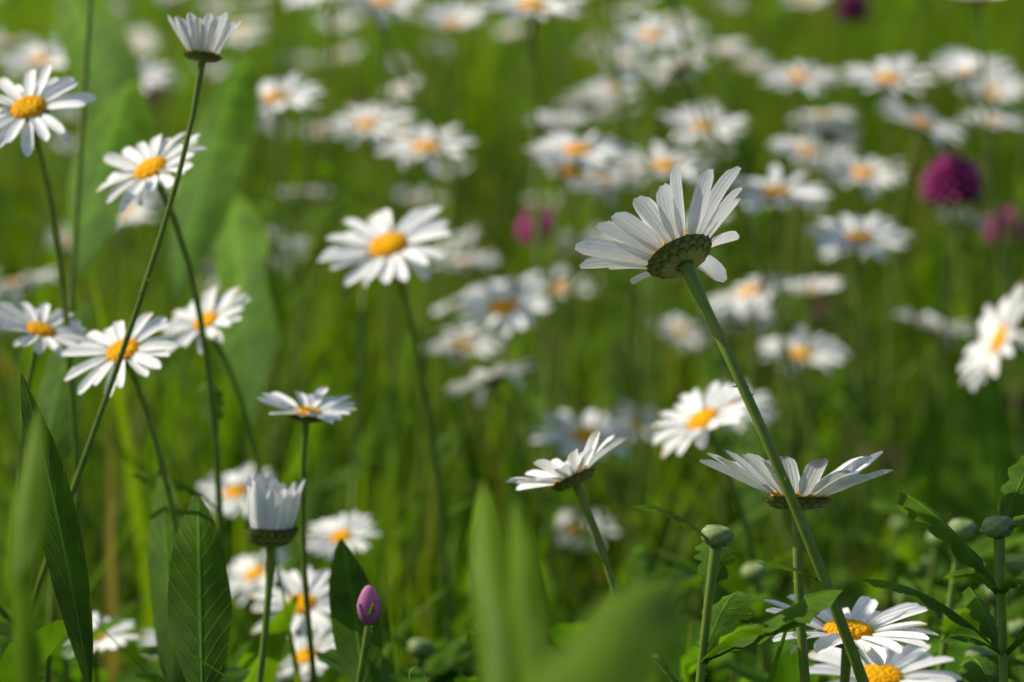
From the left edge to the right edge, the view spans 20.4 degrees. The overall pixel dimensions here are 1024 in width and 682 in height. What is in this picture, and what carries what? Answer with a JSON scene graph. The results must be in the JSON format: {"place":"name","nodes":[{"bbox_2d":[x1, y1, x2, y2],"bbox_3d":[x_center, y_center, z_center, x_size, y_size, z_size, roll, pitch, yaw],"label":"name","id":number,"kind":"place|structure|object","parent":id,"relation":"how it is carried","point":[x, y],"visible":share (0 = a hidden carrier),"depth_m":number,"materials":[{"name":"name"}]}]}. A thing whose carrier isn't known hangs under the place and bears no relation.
{"place":"outdoors","nodes":[
{"label":"outdoors","id":0,"kind":"place"},
{"bbox_2d":[259,72,324,473],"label":"daisy","id":1,"kind":"object","parent":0,"point":[268,101],"visible":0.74,"depth_m":1.47,"materials":[{"name":"white plant"}]},
{"bbox_2d":[320,102,413,628],"bbox_3d":[-0.089,0.161,1.673,0.067,0.600,0.083,0,5,0],"label":"daisy","id":2,"kind":"object","parent":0,"point":[370,122],"visible":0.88,"depth_m":1.64,"materials":[{"name":"white plant"}]},
{"bbox_2d":[376,124,476,594],"bbox_3d":[-0.046,0.175,1.571,0.054,0.589,0.120,0,5,0],"label":"daisy","id":3,"kind":"object","parent":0,"point":[427,147],"visible":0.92,"depth_m":1.53,"materials":[{"name":"white plant"}]},
{"bbox_2d":[380,625,478,681],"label":"daisy bud","id":4,"kind":"object","parent":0,"point":[419,649],"visible":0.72,"depth_m":1.08,"materials":[{"name":"green plant"}]},
{"bbox_2d":[0,0,1023,681],"bbox_3d":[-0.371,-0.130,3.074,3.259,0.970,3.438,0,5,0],"label":"grass field","id":5,"kind":"structure","parent":0,"point":[474,92],"depth_m":2.96,"materials":[{"name":"green plant"}]},
{"bbox_2d":[8,405,681,681],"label":"leaves","id":6,"kind":"object","parent":5,"relation":"on","point":[623,635],"visible":1,"depth_m":0.56,"materials":[{"name":"green plant"}]},
{"bbox_2d":[820,0,882,453],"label":"red clover","id":7,"kind":"object","parent":5,"relation":"on","point":[853,11],"visible":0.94,"depth_m":2.31,"materials":[{"name":"green plant"}]},
{"bbox_2d":[1004,380,1023,413],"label":"leaf","id":8,"kind":"object","parent":5,"relation":"on","point":[1008,400],"visible":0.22,"depth_m":2.13,"materials":[{"name":"green plant"}]},
{"bbox_2d":[0,26,1023,681],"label":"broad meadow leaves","id":9,"kind":"object","parent":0,"point":[978,426],"depth_m":1.70,"materials":[{"name":"green plant"}]},
{"bbox_2d":[0,0,1023,111],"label":"grass field","id":10,"kind":"structure","parent":0,"point":[890,10],"depth_m":5.12,"materials":[{"name":"green plant"}]},
{"bbox_2d":[499,128,631,580],"bbox_3d":[0.016,0.182,1.497,0.055,0.587,0.127,-2,6,-26],"label":"daisy","id":11,"kind":"object","parent":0,"point":[579,150],"visible":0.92,"depth_m":1.45,"materials":[{"name":"white plant"}]},
{"bbox_2d":[570,167,647,589],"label":"daisy","id":12,"kind":"object","parent":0,"point":[622,466],"visible":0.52,"depth_m":1.81,"materials":[{"name":"white plant"}]},
{"bbox_2d":[618,142,715,577],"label":"daisy","id":13,"kind":"object","parent":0,"point":[663,165],"visible":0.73,"depth_m":1.54,"materials":[{"name":"white plant"}]},
{"bbox_2d":[677,572,691,615],"bbox_3d":[0.082,0.298,1.343,0.092,0.388,0.087,0,5,0],"label":"daisy bud","id":14,"kind":"object","parent":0,"point":[687,597],"visible":0.02,"depth_m":1.32,"materials":[{"name":"green plant"}]},
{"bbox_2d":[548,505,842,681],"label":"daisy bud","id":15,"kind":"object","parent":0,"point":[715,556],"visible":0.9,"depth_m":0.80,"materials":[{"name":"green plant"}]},
{"bbox_2d":[827,486,1023,678],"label":"daisy bud","id":16,"kind":"object","parent":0,"point":[964,529],"visible":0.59,"depth_m":0.96,"materials":[{"name":"green plant"}]},
{"bbox_3d":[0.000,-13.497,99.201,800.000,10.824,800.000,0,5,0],"label":"meadow ground","id":17,"kind":"structure","parent":0,"visible":0},
{"bbox_2d":[0,301,92,485],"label":"daisy","id":18,"kind":"object","parent":17,"relation":"on","point":[30,324],"visible":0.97,"depth_m":0.99,"materials":[{"name":"white plant"}]},
{"bbox_2d":[0,65,95,681],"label":"daisy","id":19,"kind":"object","parent":17,"relation":"on","point":[28,110],"visible":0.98,"depth_m":0.96,"materials":[{"name":"white plant"}]},
{"bbox_2d":[0,44,119,595],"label":"daisy","id":20,"kind":"object","parent":17,"relation":"on","point":[39,59],"visible":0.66,"depth_m":1.65,"materials":[{"name":"white plant"}]},
{"bbox_2d":[62,612,139,681],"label":"daisy","id":21,"kind":"object","parent":17,"relation":"on","point":[102,642],"visible":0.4,"depth_m":1.06,"materials":[{"name":"white plant"}]},
{"bbox_2d":[61,312,178,655],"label":"daisy","id":22,"kind":"object","parent":17,"relation":"on","point":[139,359],"visible":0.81,"depth_m":0.95,"materials":[{"name":"white plant"}]},
{"bbox_2d":[0,12,240,628],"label":"daisy","id":23,"kind":"object","parent":17,"relation":"on","point":[205,40],"visible":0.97,"depth_m":0.91,"materials":[{"name":"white plant"}]},
{"bbox_2d":[140,630,157,659],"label":"daisy","id":24,"kind":"object","parent":17,"relation":"on","point":[149,641],"visible":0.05,"depth_m":1.28,"materials":[{"name":"white plant"}]},
{"bbox_2d":[143,82,171,240],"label":"daisy","id":25,"kind":"object","parent":17,"relation":"on","point":[149,94],"visible":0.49,"depth_m":2.84,"materials":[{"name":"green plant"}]},
{"bbox_2d":[96,132,225,666],"bbox_3d":[-0.119,0.224,1.022,0.038,0.598,0.088,1,5,13],"label":"daisy","id":26,"kind":"object","parent":17,"relation":"on","point":[150,168],"visible":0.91,"depth_m":0.98,"materials":[{"name":"white plant"}]},
{"bbox_2d":[137,57,199,491],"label":"daisy","id":27,"kind":"object","parent":17,"relation":"on","point":[144,69],"visible":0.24,"depth_m":1.82,"materials":[{"name":"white plant"}]},
{"bbox_2d":[160,286,310,681],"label":"daisy","id":28,"kind":"object","parent":17,"relation":"on","point":[214,319],"visible":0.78,"depth_m":1.07,"materials":[{"name":"white plant"}]},
{"bbox_2d":[197,464,273,637],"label":"daisy","id":29,"kind":"object","parent":17,"relation":"on","point":[233,491],"visible":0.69,"depth_m":1.30,"materials":[{"name":"white plant"}]},
{"bbox_2d":[227,547,289,614],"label":"daisy","id":30,"kind":"object","parent":17,"relation":"on","point":[253,578],"visible":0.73,"depth_m":1.28,"materials":[{"name":"white plant"}]},
{"bbox_2d":[224,225,309,555],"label":"daisy","id":31,"kind":"object","parent":17,"relation":"on","point":[285,249],"visible":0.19,"depth_m":1.62,"materials":[{"name":"white plant"}]},
{"bbox_2d":[244,474,304,681],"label":"daisy","id":32,"kind":"object","parent":17,"relation":"on","point":[273,504],"visible":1,"depth_m":0.93,"materials":[{"name":"white plant"}]},
{"bbox_2d":[250,565,330,645],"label":"daisy","id":33,"kind":"object","parent":17,"relation":"on","point":[292,583],"visible":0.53,"depth_m":1.07,"materials":[{"name":"white plant"}]},
{"bbox_2d":[44,0,542,681],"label":"grass","id":34,"kind":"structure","parent":17,"relation":"on","point":[74,264],"depth_m":1.10,"materials":[{"name":"green plant"}]},
{"bbox_2d":[256,386,355,681],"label":"daisy","id":35,"kind":"object","parent":17,"relation":"on","point":[314,408],"visible":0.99,"depth_m":0.96,"materials":[{"name":"white plant"}]},
{"bbox_2d":[276,625,335,681],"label":"daisy","id":36,"kind":"object","parent":17,"relation":"on","point":[301,646],"visible":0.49,"depth_m":1.10,"materials":[{"name":"white plant"}]},
{"bbox_2d":[306,511,382,681],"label":"daisy","id":37,"kind":"object","parent":17,"relation":"on","point":[334,530],"visible":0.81,"depth_m":1.21,"materials":[{"name":"white plant"}]},
{"bbox_2d":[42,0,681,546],"bbox_3d":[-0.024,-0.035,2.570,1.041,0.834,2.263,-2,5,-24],"label":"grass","id":38,"kind":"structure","parent":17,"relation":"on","point":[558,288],"depth_m":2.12,"materials":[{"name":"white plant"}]},
{"bbox_2d":[46,0,705,376],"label":"daisy patch","id":39,"kind":"object","parent":17,"relation":"on","point":[626,61],"visible":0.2,"depth_m":2.69,"materials":[{"name":"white plant"}]},
{"bbox_2d":[336,0,426,614],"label":"daisy","id":40,"kind":"object","parent":17,"relation":"on","point":[382,7],"visible":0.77,"depth_m":1.66,"materials":[{"name":"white plant"}]},
{"bbox_2d":[354,585,427,681],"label":"bud","id":41,"kind":"object","parent":17,"relation":"on","point":[368,607],"visible":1,"depth_m":0.88,"materials":[{"name":"purple plant"}]},
{"bbox_2d":[20,0,767,681],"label":"broad leaves","id":42,"kind":"object","parent":17,"relation":"on","point":[190,594],"visible":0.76,"depth_m":1.25,"materials":[{"name":"green plant"}]},
{"bbox_2d":[0,0,790,596],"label":"daisy patch","id":43,"kind":"object","parent":17,"relation":"on","point":[630,10],"visible":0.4,"depth_m":1.93,"materials":[{"name":"green plant"}]},
{"bbox_2d":[318,205,476,648],"bbox_3d":[-0.041,0.226,1.185,0.085,0.566,0.114,0,5,0],"label":"daisy","id":44,"kind":"object","parent":17,"relation":"on","point":[381,246],"visible":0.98,"depth_m":1.14,"materials":[{"name":"white plant"}]},
{"bbox_2d":[0,0,830,546],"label":"daisy patch","id":45,"kind":"object","parent":17,"relation":"on","point":[678,330],"visible":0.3,"depth_m":2.10,"materials":[{"name":"white plant"}]},
{"bbox_2d":[0,0,854,537],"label":"daisy patch","id":46,"kind":"object","parent":17,"relation":"on","point":[470,262],"visible":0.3,"depth_m":2.51,"materials":[{"name":"green plant"}]},
{"bbox_2d":[4,0,881,593],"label":"daisy patch","id":47,"kind":"object","parent":17,"relation":"on","point":[840,132],"visible":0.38,"depth_m":1.88,"materials":[{"name":"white plant"}]},
{"bbox_2d":[434,643,475,679],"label":"leaf","id":48,"kind":"object","parent":17,"relation":"on","point":[456,654],"visible":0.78,"depth_m":1.13,"materials":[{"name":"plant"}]},
{"bbox_2d":[422,327,504,560],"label":"daisy","id":49,"kind":"object","parent":17,"relation":"on","point":[481,344],"visible":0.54,"depth_m":1.78,"materials":[{"name":"white plant"}]},
{"bbox_2d":[1,0,926,599],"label":"daisy patch","id":50,"kind":"object","parent":17,"relation":"on","point":[135,214],"visible":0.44,"depth_m":1.81,"materials":[{"name":"green plant"}]},
{"bbox_2d":[0,0,938,541],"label":"daisy patch","id":51,"kind":"object","parent":17,"relation":"on","point":[392,64],"visible":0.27,"depth_m":2.83,"materials":[{"name":"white plant"}]},
{"bbox_2d":[111,0,859,591],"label":"daisy patch","id":52,"kind":"object","parent":17,"relation":"on","point":[589,104],"visible":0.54,"depth_m":1.82,"materials":[{"name":"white plant"}]},
{"bbox_2d":[0,0,976,629],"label":"daisy patch","id":53,"kind":"object","parent":17,"relation":"on","point":[924,122],"visible":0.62,"depth_m":1.61,"materials":[{"name":"plant"}]},
{"bbox_2d":[1,0,991,646],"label":"daisy patch","id":54,"kind":"object","parent":17,"relation":"on","point":[401,92],"visible":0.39,"depth_m":1.52,"materials":[{"name":"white plant"}]},
{"bbox_2d":[163,0,855,605],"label":"daisy patch","id":55,"kind":"object","parent":17,"relation":"on","point":[559,122],"visible":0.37,"depth_m":1.70,"materials":[{"name":"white plant"}]},
{"bbox_2d":[452,277,566,612],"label":"daisy","id":56,"kind":"object","parent":17,"relation":"on","point":[504,309],"visible":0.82,"depth_m":1.44,"materials":[{"name":"white plant"}]},
{"bbox_2d":[0,605,1023,681],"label":"herb layer","id":57,"kind":"object","parent":17,"relation":"on","point":[676,658],"visible":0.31,"depth_m":1.02,"materials":[{"name":"green plant"}]},
{"bbox_2d":[0,0,1023,586],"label":"daisy patch","id":58,"kind":"object","parent":17,"relation":"on","point":[650,32],"visible":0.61,"depth_m":1.84,"materials":[{"name":"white plant"}]},
{"bbox_2d":[0,0,1023,619],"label":"daisy patch","id":59,"kind":"object","parent":17,"relation":"on","point":[752,294],"visible":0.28,"depth_m":1.63,"materials":[{"name":"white plant"}]},
{"bbox_2d":[498,16,527,238],"bbox_3d":[0.005,-0.176,3.630,0.071,0.542,0.071,0,5,0],"label":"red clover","id":60,"kind":"object","parent":17,"relation":"on","point":[504,186],"visible":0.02,"depth_m":3.60,"materials":[{"name":"green plant"}]},
{"bbox_2d":[151,0,886,578],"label":"daisy patch","id":61,"kind":"object","parent":17,"relation":"on","point":[817,286],"visible":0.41,"depth_m":2.14,"materials":[{"name":"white plant"}]},
{"bbox_2d":[145,0,905,618],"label":"daisy patch","id":62,"kind":"object","parent":17,"relation":"on","point":[219,8],"visible":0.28,"depth_m":3.06,"materials":[{"name":"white plant"}]},
{"bbox_2d":[42,112,1023,600],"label":"herb layer","id":63,"kind":"object","parent":17,"relation":"on","point":[866,284],"depth_m":3.40,"materials":[{"name":"green plant"}]},
{"bbox_2d":[55,0,1023,546],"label":"daisy patch","id":64,"kind":"object","parent":17,"relation":"on","point":[453,16],"visible":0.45,"depth_m":2.06,"materials":[{"name":"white plant"}]},
{"bbox_2d":[512,207,578,440],"bbox_3d":[0.029,0.166,2.003,0.059,0.524,0.052,0,5,0],"label":"red clover","id":65,"kind":"object","parent":17,"relation":"on","point":[526,228],"visible":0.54,"depth_m":1.98,"materials":[{"name":"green plant"}]},
{"bbox_2d":[479,0,613,590],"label":"daisy","id":66,"kind":"object","parent":17,"relation":"on","point":[533,9],"visible":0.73,"depth_m":1.45,"materials":[{"name":"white plant"}]},
{"bbox_2d":[111,0,1022,594],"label":"daisy patch","id":67,"kind":"object","parent":17,"relation":"on","point":[563,170],"visible":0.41,"depth_m":1.56,"materials":[{"name":"green plant"}]},
{"bbox_2d":[506,428,630,594],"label":"daisy","id":68,"kind":"object","parent":17,"relation":"on","point":[575,470],"visible":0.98,"depth_m":0.89,"materials":[{"name":"white plant"}]},
{"bbox_2d":[540,509,619,621],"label":"daisy","id":69,"kind":"object","parent":17,"relation":"on","point":[566,533],"visible":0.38,"depth_m":1.63,"materials":[{"name":"white plant"}]},
{"bbox_2d":[530,410,639,605],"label":"daisy","id":70,"kind":"object","parent":17,"relation":"on","point":[592,421],"visible":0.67,"depth_m":1.44,"materials":[{"name":"white plant"}]},
{"bbox_2d":[174,0,1023,569],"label":"daisy patch","id":71,"kind":"object","parent":17,"relation":"on","point":[682,68],"visible":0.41,"depth_m":1.56,"materials":[{"name":"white plant"}]},
{"bbox_2d":[597,401,662,579],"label":"daisy","id":72,"kind":"object","parent":17,"relation":"on","point":[648,416],"visible":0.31,"depth_m":1.86,"materials":[{"name":"white plant"}]},
{"bbox_2d":[625,543,703,593],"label":"leaf","id":73,"kind":"object","parent":17,"relation":"on","point":[642,563],"visible":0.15,"depth_m":1.09,"materials":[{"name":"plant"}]},
{"bbox_2d":[324,0,1023,620],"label":"daisy patch","id":74,"kind":"object","parent":17,"relation":"on","point":[740,318],"visible":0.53,"depth_m":1.73,"materials":[{"name":"green plant"}]},
{"bbox_2d":[658,107,750,621],"bbox_3d":[0.105,0.160,1.669,0.050,0.593,0.078,-2,5,-24],"label":"daisy","id":75,"kind":"object","parent":17,"relation":"on","point":[688,133],"visible":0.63,"depth_m":1.64,"materials":[{"name":"white plant"}]},
{"bbox_2d":[668,619,743,681],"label":"leaves","id":76,"kind":"object","parent":17,"relation":"on","point":[710,666],"visible":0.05,"depth_m":1.18,"materials":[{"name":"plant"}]},
{"bbox_2d":[652,381,772,673],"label":"daisy","id":77,"kind":"object","parent":17,"relation":"on","point":[698,421],"visible":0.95,"depth_m":1.09,"materials":[{"name":"white plant"}]},
{"bbox_2d":[574,162,868,681],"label":"daisy","id":78,"kind":"object","parent":17,"relation":"on","point":[658,242],"visible":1,"depth_m":0.81,"materials":[{"name":"white plant"}]},
{"bbox_2d":[658,566,822,681],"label":"leaves","id":79,"kind":"object","parent":17,"relation":"on","point":[770,582],"visible":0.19,"depth_m":1.17,"materials":[{"name":"green plant"}]},
{"bbox_2d":[712,300,794,607],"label":"daisy","id":80,"kind":"object","parent":17,"relation":"on","point":[762,325],"visible":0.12,"depth_m":1.78,"materials":[{"name":"white plant"}]},
{"bbox_2d":[655,548,863,681],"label":"daisy bud","id":81,"kind":"object","parent":17,"relation":"on","point":[755,573],"visible":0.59,"depth_m":1.06,"materials":[{"name":"green plant"}]},
{"bbox_2d":[743,620,795,658],"bbox_3d":[0.131,0.312,1.321,0.076,0.367,0.060,2,5,24],"label":"daisy bud","id":82,"kind":"object","parent":17,"relation":"on","point":[752,651],"visible":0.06,"depth_m":1.30,"materials":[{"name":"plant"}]},
{"bbox_2d":[730,164,835,468],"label":"daisy","id":83,"kind":"object","parent":17,"relation":"on","point":[775,192],"visible":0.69,"depth_m":1.45,"materials":[{"name":"white plant"}]},
{"bbox_2d":[699,450,892,681],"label":"daisy","id":84,"kind":"object","parent":17,"relation":"on","point":[812,490],"visible":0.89,"depth_m":0.82,"materials":[{"name":"white plant"}]},
{"bbox_2d":[760,62,844,477],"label":"daisy","id":85,"kind":"object","parent":17,"relation":"on","point":[806,76],"visible":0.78,"depth_m":1.74,"materials":[{"name":"white plant"}]},
{"bbox_2d":[759,325,848,607],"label":"daisy","id":86,"kind":"object","parent":17,"relation":"on","point":[821,351],"visible":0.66,"depth_m":1.55,"materials":[{"name":"white plant"}]},
{"bbox_2d":[794,303,845,395],"bbox_3d":[0.283,0.157,2.569,0.061,0.382,0.041,0,5,0],"label":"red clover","id":87,"kind":"object","parent":17,"relation":"on","point":[827,325],"visible":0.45,"depth_m":2.55,"materials":[{"name":"green plant"}]},
{"bbox_2d":[763,594,938,681],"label":"daisy","id":88,"kind":"object","parent":17,"relation":"on","point":[864,619],"visible":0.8,"depth_m":0.87,"materials":[{"name":"white plant"}]},
{"bbox_2d":[803,148,906,599],"bbox_3d":[0.196,0.169,1.699,0.062,0.568,0.142,0,5,0],"label":"daisy","id":89,"kind":"object","parent":17,"relation":"on","point":[867,176],"visible":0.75,"depth_m":1.64,"materials":[{"name":"white plant"}]},
{"bbox_2d":[804,214,914,586],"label":"daisy","id":90,"kind":"object","parent":17,"relation":"on","point":[859,233],"visible":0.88,"depth_m":1.45,"materials":[{"name":"white plant"}]},
{"bbox_2d":[858,445,901,477],"bbox_3d":[0.301,0.241,2.163,0.092,0.335,0.042,-3,6,-27],"label":"red clover","id":91,"kind":"object","parent":17,"relation":"on","point":[895,459],"visible":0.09,"depth_m":2.13,"materials":[{"name":"green plant"}]},
{"bbox_2d":[811,506,951,630],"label":"plant","id":92,"kind":"object","parent":17,"relation":"on","point":[851,585],"visible":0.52,"depth_m":1.42,"materials":[{"name":"green plant"}]},
{"bbox_2d":[808,642,961,681],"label":"daisy","id":93,"kind":"object","parent":17,"relation":"on","point":[895,667],"visible":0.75,"depth_m":0.93,"materials":[{"name":"white plant"}]},
{"bbox_2d":[842,55,942,512],"bbox_3d":[0.220,0.146,1.651,0.053,0.622,0.109,2,5,19],"label":"daisy","id":94,"kind":"object","parent":17,"relation":"on","point":[889,78],"visible":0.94,"depth_m":1.61,"materials":[{"name":"white plant"}]},
{"bbox_2d":[874,597,956,673],"bbox_3d":[0.168,0.306,1.098,0.083,0.427,0.069,2,5,24],"label":"daisy bud","id":95,"kind":"object","parent":17,"relation":"on","point":[908,599],"visible":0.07,"depth_m":1.08,"materials":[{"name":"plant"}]},
{"bbox_2d":[894,543,944,623],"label":"leaf","id":96,"kind":"object","parent":17,"relation":"on","point":[917,562],"visible":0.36,"depth_m":1.20,"materials":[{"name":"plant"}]},
{"bbox_2d":[860,455,1023,681],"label":"plant","id":97,"kind":"object","parent":17,"relation":"on","point":[999,529],"visible":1,"depth_m":0.82,"materials":[{"name":"green plant"}]},
{"bbox_2d":[895,532,995,643],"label":"leafy plant","id":98,"kind":"object","parent":17,"relation":"on","point":[926,547],"visible":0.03,"depth_m":1.31,"materials":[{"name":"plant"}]},
{"bbox_2d":[870,502,1023,667],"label":"leafy plant","id":99,"kind":"object","parent":17,"relation":"on","point":[982,547],"visible":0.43,"depth_m":1.16,"materials":[{"name":"green plant"}]},
{"bbox_2d":[904,148,991,426],"bbox_3d":[0.228,0.176,1.615,0.092,0.571,0.058,0,5,0],"label":"red clover","id":100,"kind":"object","parent":17,"relation":"on","point":[951,180],"visible":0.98,"depth_m":1.59,"materials":[{"name":"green plant"}]},
{"bbox_2d":[913,573,1023,672],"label":"leafy plant","id":101,"kind":"object","parent":17,"relation":"on","point":[1015,610],"visible":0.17,"depth_m":1.11,"materials":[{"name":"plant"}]},
{"bbox_2d":[914,556,1023,678],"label":"leafy plant","id":102,"kind":"object","parent":17,"relation":"on","point":[1014,566],"visible":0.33,"depth_m":1.15,"materials":[{"name":"green plant"}]},
{"bbox_2d":[934,49,1016,487],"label":"daisy","id":103,"kind":"object","parent":17,"relation":"on","point":[957,56],"visible":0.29,"depth_m":1.73,"materials":[{"name":"white plant"}]},
{"bbox_2d":[944,646,1014,681],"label":"daisy bud","id":104,"kind":"object","parent":17,"relation":"on","point":[978,651],"visible":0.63,"depth_m":0.94,"materials":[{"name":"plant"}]},
{"bbox_2d":[959,282,1023,390],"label":"daisy","id":105,"kind":"object","parent":17,"relation":"on","point":[996,336],"visible":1,"depth_m":1.31,"materials":[{"name":"white plant"}]},
{"bbox_2d":[970,206,1023,381],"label":"red clover","id":106,"kind":"object","parent":17,"relation":"on","point":[1008,216],"visible":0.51,"depth_m":2.04,"materials":[{"name":"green plant"}]},
{"bbox_2d":[975,620,1023,681],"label":"leafy plant","id":107,"kind":"object","parent":17,"relation":"on","point":[1016,627],"visible":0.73,"depth_m":1.03,"materials":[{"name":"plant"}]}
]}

